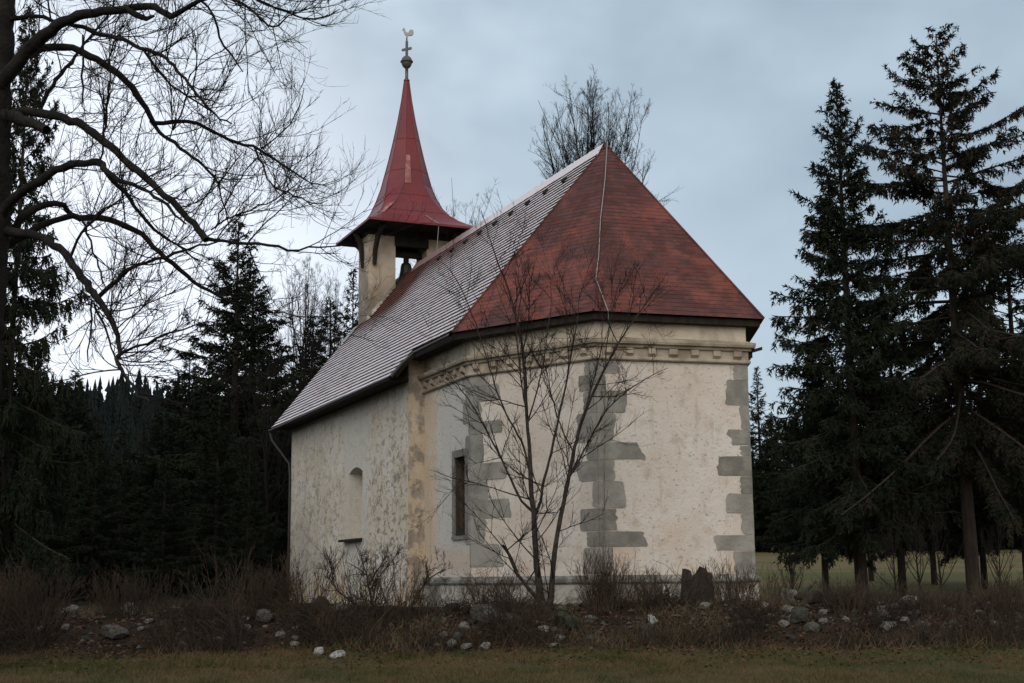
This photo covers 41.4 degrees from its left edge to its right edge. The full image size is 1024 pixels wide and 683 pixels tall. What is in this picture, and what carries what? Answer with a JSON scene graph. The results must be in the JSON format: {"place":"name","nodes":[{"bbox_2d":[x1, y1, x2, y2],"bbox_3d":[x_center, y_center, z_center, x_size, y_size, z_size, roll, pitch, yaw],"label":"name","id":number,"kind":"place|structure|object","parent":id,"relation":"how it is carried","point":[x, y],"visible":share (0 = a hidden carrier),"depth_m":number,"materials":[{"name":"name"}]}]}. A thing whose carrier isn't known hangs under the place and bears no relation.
{"place":"outdoors","nodes":[
{"label":"outdoors","id":0,"kind":"place"},
{"bbox_2d":[0,546,1023,682],"bbox_3d":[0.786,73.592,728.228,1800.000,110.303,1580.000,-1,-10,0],"label":"ground","id":1,"kind":"structure","parent":0,"point":[768,559],"depth_m":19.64,"materials":[{"name":"plant"}]},
{"bbox_2d":[0,344,90,583],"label":"spruce tree","id":2,"kind":"object","parent":1,"relation":"on","point":[57,447],"visible":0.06,"depth_m":40.08,"materials":[{"name":"green plant"}]},
{"bbox_2d":[0,289,91,593],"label":"spruce tree","id":3,"kind":"object","parent":1,"relation":"on","point":[25,339],"visible":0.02,"depth_m":42.63,"materials":[{"name":"green plant"}]},
{"bbox_2d":[0,2,97,607],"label":"spruce tree","id":4,"kind":"object","parent":1,"relation":"on","point":[18,503],"visible":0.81,"depth_m":27.26,"materials":[{"name":"green plant"}]},
{"bbox_2d":[0,552,98,625],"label":"bare shrub","id":5,"kind":"object","parent":1,"relation":"on","point":[16,590],"visible":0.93,"depth_m":20.74,"materials":[{"name":"plant"}]},
{"bbox_2d":[5,433,99,604],"bbox_3d":[-11.652,4.462,33.885,2.578,4.632,2.843,-1,-10,-1],"label":"spruce tree","id":6,"kind":"object","parent":1,"relation":"on","point":[50,541],"visible":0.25,"depth_m":33.76,"materials":[{"name":"green plant"}]},
{"bbox_2d":[61,623,69,629],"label":"stone","id":7,"kind":"object","parent":1,"relation":"on","point":[67,626],"visible":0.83,"depth_m":20.54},
{"bbox_2d":[64,604,78,612],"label":"stone","id":8,"kind":"object","parent":1,"relation":"on","point":[72,606],"visible":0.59,"depth_m":21.47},
{"bbox_2d":[33,369,149,595],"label":"spruce tree","id":9,"kind":"object","parent":1,"relation":"on","point":[79,417],"visible":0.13,"depth_m":44.02,"materials":[{"name":"green plant"}]},
{"bbox_2d":[51,438,141,603],"bbox_3d":[-11.181,4.890,36.592,2.434,4.609,2.639,-7,-12,32],"label":"spruce tree","id":10,"kind":"object","parent":1,"relation":"on","point":[98,557],"visible":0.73,"depth_m":36.56,"materials":[{"name":"green plant"}]},
{"bbox_2d":[101,624,128,638],"bbox_3d":[-5.972,4.365,20.353,0.463,0.194,0.276,9,1,5],"label":"stone","id":11,"kind":"object","parent":1,"relation":"on","point":[113,631],"visible":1,"depth_m":20.28,"materials":[{"name":"stone"}]},
{"bbox_2d":[78,416,167,596],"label":"spruce tree","id":12,"kind":"object","parent":1,"relation":"on","point":[128,500],"visible":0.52,"depth_m":41.76,"materials":[{"name":"green plant"}]},
{"bbox_2d":[4,370,243,501],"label":"hill forest","id":13,"kind":"object","parent":1,"relation":"on","point":[109,416],"visible":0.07,"depth_m":329.97,"materials":[{"name":"plant"}]},
{"bbox_2d":[121,601,135,612],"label":"stone","id":14,"kind":"object","parent":1,"relation":"on","point":[132,604],"visible":0.27,"depth_m":21.44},
{"bbox_2d":[84,562,183,619],"bbox_3d":[-6.061,3.890,21.244,1.447,0.915,1.404,-8,-12,35],"label":"bare shrub","id":15,"kind":"object","parent":1,"relation":"on","point":[135,597],"visible":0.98,"depth_m":21.11,"materials":[{"name":"plant"}]},
{"bbox_2d":[111,428,158,567],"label":"spruce tree","id":16,"kind":"object","parent":1,"relation":"on","point":[145,442],"visible":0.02,"depth_m":63.94,"materials":[{"name":"green plant"}]},
{"bbox_2d":[110,409,209,591],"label":"spruce tree","id":17,"kind":"object","parent":1,"relation":"on","point":[163,448],"visible":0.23,"depth_m":47.81,"materials":[{"name":"green plant"}]},
{"bbox_2d":[117,453,204,603],"bbox_3d":[-8.670,4.679,33.605,2.152,3.867,2.373,2,-10,-15],"label":"spruce tree","id":18,"kind":"object","parent":1,"relation":"on","point":[169,524],"visible":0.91,"depth_m":33.56,"materials":[{"name":"green plant"}]},
{"bbox_2d":[122,350,224,586],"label":"spruce tree","id":19,"kind":"object","parent":1,"relation":"on","point":[178,442],"visible":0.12,"depth_m":49.78,"materials":[{"name":"green plant"}]},
{"bbox_2d":[106,219,315,596],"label":"spruce tree","id":20,"kind":"object","parent":1,"relation":"on","point":[234,320],"visible":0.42,"depth_m":46.10,"materials":[{"name":"green plant"}]},
{"bbox_2d":[0,0,435,449],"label":"lime tree","id":21,"kind":"object","parent":1,"relation":"on","point":[12,65],"visible":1,"depth_m":18.14,"materials":[{"name":"brown plant"}]},
{"bbox_2d":[151,397,286,602],"bbox_3d":[-8.315,4.461,37.668,3.302,5.933,3.641,-3,-10,14],"label":"spruce tree","id":22,"kind":"object","parent":1,"relation":"on","point":[219,443],"visible":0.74,"depth_m":37.57,"materials":[{"name":"green plant"}]},
{"bbox_2d":[181,541,272,604],"bbox_3d":[-5.143,4.193,24.233,1.508,1.460,1.742,-1,-10,0],"label":"bare shrub","id":23,"kind":"object","parent":1,"relation":"on","point":[241,578],"visible":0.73,"depth_m":24.06,"materials":[{"name":"plant"}]},
{"bbox_2d":[175,267,301,581],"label":"spruce tree","id":24,"kind":"object","parent":1,"relation":"on","point":[265,346],"visible":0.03,"depth_m":52.32,"materials":[{"name":"green plant"}]},
{"bbox_2d":[203,437,287,602],"bbox_3d":[-6.535,4.516,33.709,2.180,4.285,2.050,4,-11,-22],"label":"spruce tree","id":25,"kind":"object","parent":1,"relation":"on","point":[249,536],"visible":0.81,"depth_m":33.61,"materials":[{"name":"green plant"}]},
{"bbox_2d":[205,343,290,585],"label":"spruce tree","id":26,"kind":"object","parent":1,"relation":"on","point":[257,437],"visible":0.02,"depth_m":52.19,"materials":[{"name":"green plant"}]},
{"bbox_2d":[203,331,312,599],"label":"bare tree","id":27,"kind":"object","parent":1,"relation":"on","point":[266,497],"visible":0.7,"depth_m":40.02,"materials":[{"name":"brown plant"}]},
{"bbox_2d":[227,405,291,597],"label":"spruce tree","id":28,"kind":"object","parent":1,"relation":"on","point":[275,545],"visible":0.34,"depth_m":41.56,"materials":[{"name":"green plant"}]},
{"bbox_2d":[255,609,272,622],"bbox_3d":[-3.791,4.185,20.657,0.269,0.207,0.314,2,-10,-14],"label":"stone","id":29,"kind":"object","parent":1,"relation":"on","point":[264,619],"visible":0.9,"depth_m":20.55,"materials":[{"name":"stone"}]},
{"bbox_2d":[232,556,315,611],"bbox_3d":[-3.732,3.798,21.207,1.281,0.858,1.138,4,-11,-25],"label":"bare shrub","id":30,"kind":"object","parent":1,"relation":"on","point":[269,587],"visible":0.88,"depth_m":21.10,"materials":[{"name":"plant"}]},
{"bbox_2d":[275,631,285,637],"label":"stone","id":31,"kind":"object","parent":1,"relation":"on","point":[279,634],"visible":0.84,"depth_m":20.08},
{"bbox_2d":[240,239,342,447],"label":"bare tree","id":32,"kind":"object","parent":1,"relation":"on","point":[308,326],"visible":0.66,"depth_m":50.69,"materials":[{"name":"brown plant"}]},
{"bbox_2d":[290,641,299,645],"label":"stone","id":33,"kind":"object","parent":1,"relation":"on","point":[292,643],"visible":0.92,"depth_m":19.80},
{"bbox_2d":[277,315,332,397],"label":"spruce tree","id":34,"kind":"object","parent":1,"relation":"on","point":[321,364],"visible":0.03,"depth_m":58.61,"materials":[{"name":"green plant"}]},
{"bbox_2d":[262,545,351,607],"bbox_3d":[-3.226,3.696,21.298,1.325,1.094,1.255,5,-11,-30],"label":"bare shrub","id":35,"kind":"object","parent":1,"relation":"on","point":[317,579],"visible":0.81,"depth_m":21.17,"materials":[{"name":"plant"}]},
{"bbox_2d":[314,647,323,655],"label":"stone","id":36,"kind":"object","parent":1,"relation":"on","point":[319,650],"visible":0.84,"depth_m":19.07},
{"bbox_2d":[282,267,357,387],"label":"bare tree","id":37,"kind":"object","parent":1,"relation":"on","point":[334,322],"visible":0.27,"depth_m":54.87,"materials":[{"name":"brown plant"}]},
{"bbox_2d":[311,596,329,607],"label":"stone","id":38,"kind":"object","parent":1,"relation":"on","point":[317,601],"visible":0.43,"depth_m":21.16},
{"bbox_2d":[289,296,352,448],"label":"spruce tree","id":39,"kind":"object","parent":1,"relation":"on","point":[332,305],"visible":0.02,"depth_m":60.88,"materials":[{"name":"green plant"}]},
{"bbox_2d":[329,650,345,658],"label":"stone","id":40,"kind":"object","parent":1,"relation":"on","point":[341,653],"visible":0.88,"depth_m":18.85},
{"bbox_2d":[331,602,349,612],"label":"stone","id":41,"kind":"object","parent":1,"relation":"on","point":[341,606],"visible":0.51,"depth_m":20.89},
{"bbox_2d":[327,268,358,356],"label":"spruce tree","id":42,"kind":"object","parent":1,"relation":"on","point":[354,271],"visible":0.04,"depth_m":63.21,"materials":[{"name":"green plant"}]},
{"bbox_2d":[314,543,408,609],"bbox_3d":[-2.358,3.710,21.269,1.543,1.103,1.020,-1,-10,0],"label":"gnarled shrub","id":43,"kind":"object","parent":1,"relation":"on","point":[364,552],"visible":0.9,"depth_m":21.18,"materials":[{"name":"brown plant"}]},
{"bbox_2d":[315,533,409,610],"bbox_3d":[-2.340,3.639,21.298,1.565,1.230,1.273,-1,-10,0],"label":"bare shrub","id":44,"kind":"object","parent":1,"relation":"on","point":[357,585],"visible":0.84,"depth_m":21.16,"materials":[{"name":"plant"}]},
{"bbox_2d":[363,554,441,616],"bbox_3d":[-1.677,3.784,21.092,1.209,1.044,1.105,-5,-11,26],"label":"bare shrub","id":45,"kind":"object","parent":1,"relation":"on","point":[413,589],"visible":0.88,"depth_m":20.97,"materials":[{"name":"plant"}]},
{"bbox_2d":[408,546,452,609],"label":"gnarled shrub","id":46,"kind":"object","parent":1,"relation":"on","point":[429,573],"visible":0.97,"depth_m":20.82,"materials":[{"name":"brown plant"}]},
{"bbox_2d":[430,616,443,622],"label":"stone","id":47,"kind":"object","parent":1,"relation":"on","point":[438,618],"visible":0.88,"depth_m":20.54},
{"bbox_2d":[398,178,488,274],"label":"bare tree","id":48,"kind":"object","parent":1,"relation":"on","point":[454,214],"visible":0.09,"depth_m":59.93,"materials":[{"name":"brown plant"}]},
{"bbox_2d":[445,640,456,647],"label":"stone","id":49,"kind":"object","parent":1,"relation":"on","point":[453,641],"visible":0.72,"depth_m":19.70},
{"bbox_2d":[452,632,462,639],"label":"stone","id":50,"kind":"object","parent":1,"relation":"on","point":[455,634],"visible":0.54,"depth_m":19.95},
{"bbox_2d":[458,621,469,627],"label":"stone","id":51,"kind":"object","parent":1,"relation":"on","point":[462,624],"visible":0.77,"depth_m":20.27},
{"bbox_2d":[460,643,472,649],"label":"stone","id":52,"kind":"object","parent":1,"relation":"on","point":[464,646],"visible":0.96,"depth_m":19.50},
{"bbox_2d":[467,619,475,624],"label":"stone","id":53,"kind":"object","parent":1,"relation":"on","point":[470,621],"visible":0.79,"depth_m":20.43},
{"bbox_2d":[479,642,490,649],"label":"stone","id":54,"kind":"object","parent":1,"relation":"on","point":[484,645],"visible":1,"depth_m":19.45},
{"bbox_2d":[470,604,501,622],"bbox_3d":[-0.365,4.129,20.504,0.552,0.271,0.317,12,1,1],"label":"stone","id":55,"kind":"object","parent":1,"relation":"on","point":[475,610],"visible":0.56,"depth_m":20.43,"materials":[{"name":"stone"}]},
{"bbox_2d":[455,563,526,604],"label":"bare shrub","id":56,"kind":"object","parent":1,"relation":"on","point":[510,587],"visible":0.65,"depth_m":21.18,"materials":[{"name":"plant"}]},
{"bbox_2d":[499,613,521,623],"bbox_3d":[0.004,4.199,20.408,0.395,0.194,0.280,15,-17,-6],"label":"stone","id":57,"kind":"object","parent":1,"relation":"on","point":[510,617],"visible":0.38,"depth_m":20.34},
{"bbox_2d":[0,549,1023,656],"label":"undergrowth","id":58,"kind":"object","parent":1,"relation":"on","point":[334,632],"visible":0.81,"depth_m":20.23,"materials":[{"name":"plant"}]},
{"bbox_2d":[1,599,1023,676],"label":"leaf litter","id":59,"kind":"object","parent":1,"relation":"on","point":[648,650],"visible":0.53,"depth_m":19.45,"materials":[{"name":"brown plant"}]},
{"bbox_2d":[3,587,1023,659],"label":"dead grass","id":60,"kind":"structure","parent":1,"relation":"on","point":[94,610],"depth_m":20.05,"materials":[{"name":"plant"}]},
{"bbox_2d":[7,600,1022,648],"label":"rubble","id":61,"kind":"object","parent":1,"relation":"on","point":[594,617],"visible":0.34,"depth_m":20.64,"materials":[{"name":"grey stone"}]},
{"bbox_2d":[268,28,764,607],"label":"chapel","id":62,"kind":"structure","parent":1,"relation":"on","point":[376,432],"depth_m":25.61,"materials":[{"name":"paint"}]},
{"bbox_2d":[396,251,421,281],"bbox_3d":[-3.028,-2.097,38.694,0.913,0.920,0.574,12,-16,-51],"label":"church bell","id":63,"kind":"object","parent":62,"relation":"hanging from","point":[406,266],"visible":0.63,"depth_m":38.65,"materials":[{"name":"brown metal"}]},
{"bbox_2d":[451,448,468,539],"bbox_3d":[-0.849,2.947,26.073,0.382,1.720,0.820,4,-11,-23],"label":"window","id":64,"kind":"structure","parent":62,"relation":"in","point":[461,518],"depth_m":26.22,"materials":[{"name":"stone"}]},
{"bbox_2d":[398,179,676,631],"bbox_3d":[0.477,0.948,21.021,4.761,7.450,4.026,-1,-10,0],"label":"young tree","id":65,"kind":"object","parent":1,"relation":"on","point":[535,512],"visible":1,"depth_m":21.12,"materials":[{"name":"brown plant"}]},
{"bbox_2d":[555,634,565,639],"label":"stone","id":66,"kind":"object","parent":1,"relation":"on","point":[559,636],"visible":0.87,"depth_m":19.75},
{"bbox_2d":[554,611,578,630],"bbox_3d":[0.817,4.180,20.217,0.370,0.312,0.330,-2,-10,7],"label":"stone","id":67,"kind":"object","parent":1,"relation":"on","point":[566,616],"visible":0.83,"depth_m":20.11,"materials":[{"name":"stone"}]},
{"bbox_2d":[528,64,681,205],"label":"bare tree","id":68,"kind":"object","parent":1,"relation":"on","point":[590,144],"visible":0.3,"depth_m":45.41,"materials":[{"name":"brown plant"}]},
{"bbox_2d":[563,539,656,611],"bbox_3d":[1.416,3.600,20.953,1.230,1.142,1.252,-7,-12,34],"label":"bare shrub","id":69,"kind":"object","parent":1,"relation":"on","point":[605,585],"visible":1,"depth_m":20.85,"materials":[{"name":"plant"}]},
{"bbox_2d":[647,615,658,624],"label":"stone","id":70,"kind":"object","parent":1,"relation":"on","point":[652,621],"visible":0.73,"depth_m":20.26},
{"bbox_2d":[624,565,686,607],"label":"bare shrub","id":71,"kind":"object","parent":1,"relation":"on","point":[654,590],"visible":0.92,"depth_m":20.99,"materials":[{"name":"plant"}]},
{"bbox_2d":[678,564,716,601],"bbox_3d":[2.947,3.915,21.632,0.704,0.741,0.532,3,-11,-22],"label":"tree stump","id":72,"kind":"object","parent":1,"relation":"on","point":[690,579],"visible":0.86,"depth_m":21.51,"materials":[{"name":"brown wood"}]},
{"bbox_2d":[699,602,710,608],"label":"stone","id":73,"kind":"object","parent":1,"relation":"on","point":[706,604],"visible":0.84,"depth_m":20.80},
{"bbox_2d":[698,550,762,604],"bbox_3d":[3.415,3.705,21.204,1.082,0.865,0.936,-1,-10,0],"label":"bare shrub","id":74,"kind":"object","parent":1,"relation":"on","point":[729,587],"visible":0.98,"depth_m":21.11,"materials":[{"name":"plant"}]},
{"bbox_2d":[751,449,767,547],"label":"spruce tree","id":75,"kind":"object","parent":1,"relation":"on","point":[757,531],"visible":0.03,"depth_m":125.31,"materials":[{"name":"green plant"}]},
{"bbox_2d":[753,498,767,538],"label":"spruce tree","id":76,"kind":"object","parent":1,"relation":"on","point":[754,499],"visible":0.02,"depth_m":117.26,"materials":[{"name":"green plant"}]},
{"bbox_2d":[750,428,772,550],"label":"spruce tree","id":77,"kind":"object","parent":1,"relation":"on","point":[755,457],"visible":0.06,"depth_m":127.09,"materials":[{"name":"green plant"}]},
{"bbox_2d":[748,366,779,551],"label":"spruce tree","id":78,"kind":"object","parent":1,"relation":"on","point":[755,417],"visible":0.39,"depth_m":124.97,"materials":[{"name":"green plant"}]},
{"bbox_2d":[748,564,805,604],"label":"bare shrub","id":79,"kind":"object","parent":1,"relation":"on","point":[778,588],"visible":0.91,"depth_m":21.17,"materials":[{"name":"plant"}]},
{"bbox_2d":[751,413,804,551],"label":"spruce tree","id":80,"kind":"object","parent":1,"relation":"on","point":[759,478],"visible":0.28,"depth_m":122.28,"materials":[{"name":"green plant"}]},
{"bbox_2d":[777,619,789,626],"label":"stone","id":81,"kind":"object","parent":1,"relation":"on","point":[783,623],"visible":1,"depth_m":20.24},
{"bbox_2d":[774,589,798,601],"bbox_3d":[4.384,4.069,21.540,0.343,0.266,0.404,3,-11,-19],"label":"stone","id":82,"kind":"object","parent":1,"relation":"on","point":[783,590],"visible":0.32,"depth_m":21.43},
{"bbox_2d":[764,432,815,552],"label":"spruce tree","id":83,"kind":"object","parent":1,"relation":"on","point":[784,466],"visible":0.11,"depth_m":118.75,"materials":[{"name":"green plant"}]},
{"bbox_2d":[777,553,804,590],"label":"sapling","id":84,"kind":"object","parent":1,"relation":"on","point":[791,569],"visible":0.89,"depth_m":29.53,"materials":[{"name":"brown plant"}]},
{"bbox_2d":[790,607,808,623],"bbox_3d":[4.318,4.122,20.432,0.335,0.251,0.329,-9,-15,2],"label":"stone","id":85,"kind":"object","parent":1,"relation":"on","point":[799,614],"visible":1,"depth_m":20.33,"materials":[{"name":"stone"}]},
{"bbox_2d":[803,622,819,632],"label":"stone","id":86,"kind":"object","parent":1,"relation":"on","point":[813,626],"visible":0.93,"depth_m":20.10,"materials":[{"name":"stone"}]},
{"bbox_2d":[794,579,833,607],"bbox_3d":[4.782,4.041,21.141,0.690,0.676,0.426,-6,-11,27],"label":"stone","id":87,"kind":"object","parent":1,"relation":"on","point":[807,597],"visible":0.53,"depth_m":21.13,"materials":[{"name":"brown stone"}]},
{"bbox_2d":[755,354,886,594],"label":"spruce tree","id":88,"kind":"object","parent":1,"relation":"on","point":[785,539],"visible":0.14,"depth_m":48.33,"materials":[{"name":"green plant"}]},
{"bbox_2d":[819,618,827,622],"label":"stone","id":89,"kind":"object","parent":1,"relation":"on","point":[822,620],"visible":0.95,"depth_m":20.39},
{"bbox_2d":[810,569,867,614],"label":"bare shrub","id":90,"kind":"object","parent":1,"relation":"on","point":[839,589],"visible":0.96,"depth_m":20.82,"materials":[{"name":"plant"}]},
{"bbox_2d":[759,78,964,596],"bbox_3d":[10.091,0.010,40.966,5.836,16.576,5.409,1,-10,-7],"label":"spruce tree","id":91,"kind":"object","parent":1,"relation":"on","point":[859,339],"visible":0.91,"depth_m":40.00,"materials":[{"name":"green plant"}]},
{"bbox_2d":[845,426,908,580],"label":"spruce tree","id":92,"kind":"object","parent":1,"relation":"on","point":[870,576],"visible":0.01,"depth_m":59.01,"materials":[{"name":"green plant"}]},
{"bbox_2d":[879,621,892,630],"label":"stone","id":93,"kind":"object","parent":1,"relation":"on","point":[885,628],"visible":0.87,"depth_m":20.16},
{"bbox_2d":[800,266,973,596],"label":"spruce tree","id":94,"kind":"object","parent":1,"relation":"on","point":[952,545],"visible":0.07,"depth_m":46.27,"materials":[{"name":"green plant"}]},
{"bbox_2d":[865,529,915,594],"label":"sapling","id":95,"kind":"object","parent":1,"relation":"on","point":[893,554],"visible":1,"depth_m":32.55,"materials":[{"name":"brown plant"}]},
{"bbox_2d":[763,22,1023,598],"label":"spruce tree","id":96,"kind":"object","parent":1,"relation":"on","point":[948,376],"visible":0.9,"depth_m":40.92,"materials":[{"name":"green plant"}]},
{"bbox_2d":[900,616,909,621],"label":"stone","id":97,"kind":"object","parent":1,"relation":"on","point":[904,619],"visible":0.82,"depth_m":20.41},
{"bbox_2d":[886,500,942,597],"bbox_3d":[10.370,5.583,34.596,1.346,3.124,1.249,9,-14,-42],"label":"sapling","id":98,"kind":"object","parent":1,"relation":"on","point":[917,564],"visible":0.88,"depth_m":34.61,"materials":[{"name":"brown plant"}]},
{"bbox_2d":[914,621,924,626],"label":"stone","id":99,"kind":"object","parent":1,"relation":"on","point":[920,623],"visible":0.65,"depth_m":20.32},
{"bbox_2d":[900,572,950,618],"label":"bare shrub","id":100,"kind":"object","parent":1,"relation":"on","point":[926,598],"visible":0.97,"depth_m":20.65,"materials":[{"name":"plant"}]},
{"bbox_2d":[867,360,996,584],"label":"spruce tree","id":101,"kind":"object","parent":1,"relation":"on","point":[933,575],"visible":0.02,"depth_m":55.14,"materials":[{"name":"green plant"}]},
{"bbox_2d":[910,505,968,596],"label":"sapling","id":102,"kind":"object","parent":1,"relation":"on","point":[937,555],"visible":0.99,"depth_m":33.53,"materials":[{"name":"brown plant"}]},
{"bbox_2d":[945,607,954,612],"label":"stone","id":103,"kind":"object","parent":1,"relation":"on","point":[950,609],"visible":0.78,"depth_m":20.76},
{"bbox_2d":[907,184,1023,581],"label":"spruce tree","id":104,"kind":"object","parent":1,"relation":"on","point":[980,503],"visible":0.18,"depth_m":45.92,"materials":[{"name":"green plant"}]},
{"bbox_2d":[929,384,1020,588],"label":"spruce tree","id":105,"kind":"object","parent":1,"relation":"on","point":[983,567],"visible":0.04,"depth_m":51.19,"materials":[{"name":"green plant"}]},
{"bbox_2d":[950,316,1023,555],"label":"spruce tree","id":106,"kind":"object","parent":1,"relation":"on","point":[980,547],"visible":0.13,"depth_m":48.62,"materials":[{"name":"green plant"}]},
{"bbox_2d":[961,558,1023,615],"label":"bare shrub","id":107,"kind":"object","parent":1,"relation":"on","point":[1007,595],"visible":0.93,"depth_m":20.62,"materials":[{"name":"plant"}]},
{"bbox_2d":[980,519,1019,593],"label":"sapling","id":108,"kind":"object","parent":1,"relation":"on","point":[995,552],"visible":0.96,"depth_m":31.61,"materials":[{"name":"brown plant"}]},
{"bbox_2d":[7,0,1023,466],"label":"sky","id":109,"kind":"structure","parent":0,"point":[735,88],"materials":[{"name":"grey"}]}
]}

